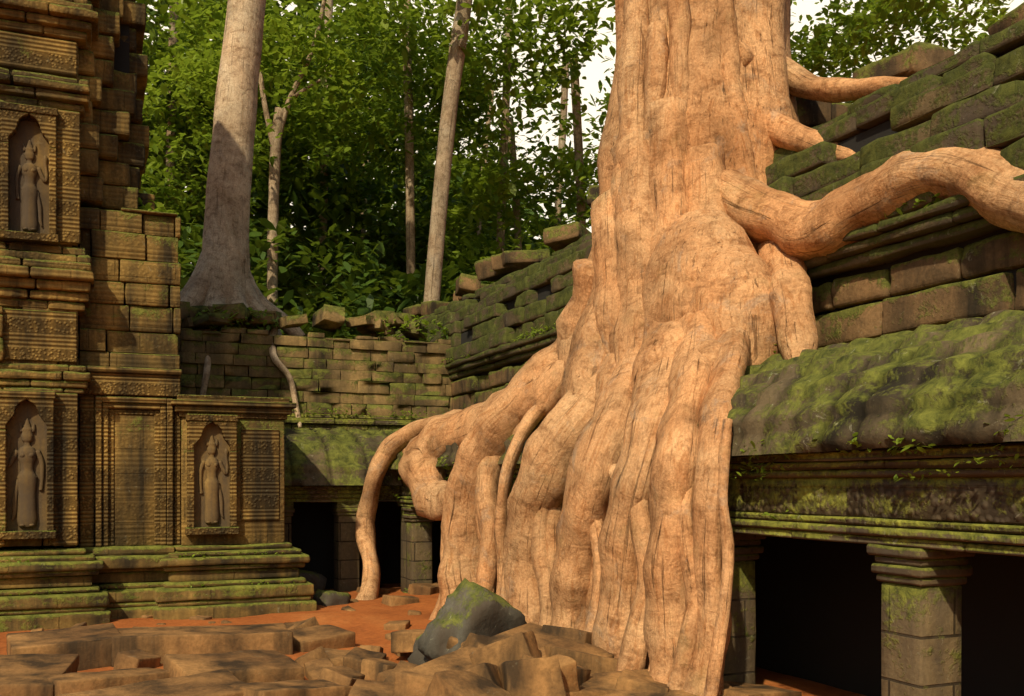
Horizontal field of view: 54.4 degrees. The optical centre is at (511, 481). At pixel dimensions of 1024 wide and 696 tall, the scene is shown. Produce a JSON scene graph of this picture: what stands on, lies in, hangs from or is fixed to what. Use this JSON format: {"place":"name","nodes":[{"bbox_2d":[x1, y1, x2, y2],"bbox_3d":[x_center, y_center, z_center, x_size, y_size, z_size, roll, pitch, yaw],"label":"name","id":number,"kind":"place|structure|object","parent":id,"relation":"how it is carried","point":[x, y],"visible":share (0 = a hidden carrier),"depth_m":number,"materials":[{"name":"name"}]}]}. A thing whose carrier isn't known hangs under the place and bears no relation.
{"place":"outdoors","nodes":[
{"label":"outdoors","id":0,"kind":"place"},
{"bbox_2d":[42,24,128,545],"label":"stone blocks","id":1,"kind":"structure","parent":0,"point":[121,59],"depth_m":15.09,"materials":[{"name":"brown stone"}]},
{"bbox_2d":[178,301,452,416],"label":"gallery wall","id":2,"kind":"structure","parent":0,"point":[384,375],"depth_m":19.10,"materials":[{"name":"brown stone"}]},
{"bbox_2d":[180,0,304,427],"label":"pale tree","id":3,"kind":"object","parent":2,"relation":"on","point":[221,273],"visible":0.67,"depth_m":19.41,"materials":[{"name":"grey plant"}]},
{"bbox_2d":[0,188,1023,595],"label":"wall weeds","id":4,"kind":"object","parent":2,"relation":"on","point":[406,318],"depth_m":14.91,"materials":[{"name":"green plant"}]},
{"bbox_2d":[135,0,590,338],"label":"forest canopy","id":5,"kind":"object","parent":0,"point":[364,275],"visible":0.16,"depth_m":33.38,"materials":[{"name":"green plant"}]},
{"bbox_2d":[136,0,1013,283],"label":"forest canopy","id":6,"kind":"object","parent":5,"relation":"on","point":[202,63],"visible":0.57,"depth_m":28.92,"materials":[{"name":"green plant"}]},
{"bbox_2d":[381,582,437,585],"bbox_3d":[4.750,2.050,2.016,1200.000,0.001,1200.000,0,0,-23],"label":"stone step","id":7,"kind":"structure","parent":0,"point":[396,584],"depth_m":19.79,"materials":[{"name":"brown stone"}]},
{"bbox_2d":[166,0,585,331],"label":"forest trunks","id":8,"kind":"object","parent":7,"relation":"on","point":[446,136],"visible":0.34,"depth_m":26.90,"materials":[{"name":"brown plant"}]},
{"bbox_2d":[355,0,1023,695],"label":"tree roots","id":9,"kind":"object","parent":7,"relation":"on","point":[607,522],"visible":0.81,"depth_m":10.33,"materials":[{"name":"brown wood"}]},
{"bbox_2d":[453,45,1023,395],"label":"stone cornice","id":10,"kind":"structure","parent":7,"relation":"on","point":[857,143],"depth_m":9.76,"materials":[{"name":"stone"}]},
{"bbox_2d":[390,19,1023,379],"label":"stone roof","id":11,"kind":"structure","parent":10,"relation":"attached to","point":[970,96],"depth_m":9.33,"materials":[{"name":"stone"}]},
{"bbox_2d":[403,2,1023,317],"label":"loose stone blocks","id":12,"kind":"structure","parent":11,"relation":"on","point":[913,58],"depth_m":11.84,"materials":[{"name":"brown stone"}]},
{"bbox_2d":[0,585,864,695],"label":"courtyard ground","id":13,"kind":"structure","parent":0,"point":[365,621],"depth_m":13.78,"materials":[{"name":"orange soil"}]},
{"bbox_2d":[0,0,284,546],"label":"tower wall","id":14,"kind":"structure","parent":13,"relation":"on","point":[137,320],"depth_m":14.63,"materials":[{"name":"brown stone"}]},
{"bbox_2d":[0,0,154,546],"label":"tower cornice","id":15,"kind":"structure","parent":14,"relation":"on","point":[104,95],"depth_m":13.96,"materials":[{"name":"stone"}]},
{"bbox_2d":[7,121,229,530],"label":"tower niche backs","id":16,"kind":"object","parent":14,"relation":"attached to","point":[27,131],"visible":0.5,"depth_m":13.80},
{"bbox_2d":[7,140,228,526],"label":"tower devatas","id":17,"kind":"object","parent":16,"relation":"attached to","point":[25,487],"visible":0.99,"depth_m":13.71,"materials":[{"name":"brown stone"}]},
{"bbox_2d":[0,101,238,539],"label":"tower niche frames","id":18,"kind":"structure","parent":14,"relation":"attached to","point":[14,116],"depth_m":13.69,"materials":[{"name":"stone"}]},
{"bbox_2d":[0,30,296,546],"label":"carved pilasters","id":19,"kind":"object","parent":14,"relation":"attached to","point":[38,335],"visible":0.89,"depth_m":14.32,"materials":[{"name":"brown stone"}]},
{"bbox_2d":[0,542,316,631],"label":"tower base","id":20,"kind":"object","parent":13,"relation":"on","point":[156,579],"visible":0.9,"depth_m":14.33,"materials":[{"name":"stone"}]},
{"bbox_2d":[285,502,359,591],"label":"gallery pillars","id":21,"kind":"structure","parent":13,"relation":"on","point":[346,564],"depth_m":17.56,"materials":[{"name":"grey stone"}]},
{"bbox_2d":[285,486,399,501],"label":"stone lintel","id":22,"kind":"structure","parent":21,"relation":"on","point":[323,493],"depth_m":17.36,"materials":[{"name":"brown stone"}]},
{"bbox_2d":[284,427,402,485],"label":"gallery roof","id":23,"kind":"structure","parent":22,"relation":"on","point":[334,456],"depth_m":17.47,"materials":[{"name":"green stone"}]},
{"bbox_2d":[284,413,424,430],"bbox_3d":[-8.480,-1.076,17.343,15.604,0.412,0.945,0,0,-23],"label":"roof ledge","id":24,"kind":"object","parent":23,"relation":"on","point":[345,422],"depth_m":19.17,"materials":[{"name":"stone"}]},
{"bbox_2d":[0,582,801,695],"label":"rubble","id":25,"kind":"object","parent":13,"relation":"on","point":[530,659],"visible":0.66,"depth_m":9.28,"materials":[{"name":"stone"}]},
{"bbox_2d":[299,569,526,664],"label":"mossy boulders","id":26,"kind":"object","parent":13,"relation":"on","point":[466,609],"visible":0.48,"depth_m":10.08,"materials":[{"name":"stone"}]},
{"bbox_2d":[401,507,974,695],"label":"stone pillars","id":27,"kind":"structure","parent":13,"relation":"on","point":[921,603],"depth_m":6.87,"materials":[{"name":"grey stone"}]},
{"bbox_2d":[396,445,1023,556],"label":"stone entablature","id":28,"kind":"structure","parent":27,"relation":"on","point":[863,497],"depth_m":6.90,"materials":[{"name":"brown stone"}]},
{"bbox_2d":[388,310,1023,468],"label":"gallery roof","id":29,"kind":"structure","parent":28,"relation":"on","point":[952,384],"depth_m":6.97,"materials":[{"name":"green plant"}]},
{"bbox_2d":[144,0,1023,294],"bbox_3d":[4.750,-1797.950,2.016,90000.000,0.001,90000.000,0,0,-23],"label":"sky","id":30,"kind":"structure","parent":0,"point":[594,70],"depth_m":4253.22,"materials":[{"name":"white"}]},
{"bbox_2d":[546,0,799,415],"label":"tree trunk","id":31,"kind":"object","parent":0,"point":[763,27],"visible":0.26,"depth_m":11.11,"materials":[{"name":"beige wood"}]},
{"bbox_2d":[595,209,779,401],"bbox_3d":[1.609,-0.388,11.014,1.856,5.086,4.211,0,0,-23],"label":"tree root","id":32,"kind":"object","parent":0,"point":[712,264],"visible":0.12,"depth_m":10.01,"materials":[{"name":"beige wood"}]},
{"bbox_2d":[450,231,1023,409],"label":"gallery wall","id":33,"kind":"structure","parent":0,"point":[943,300],"depth_m":8.94,"materials":[{"name":"brown stone"}]}
]}

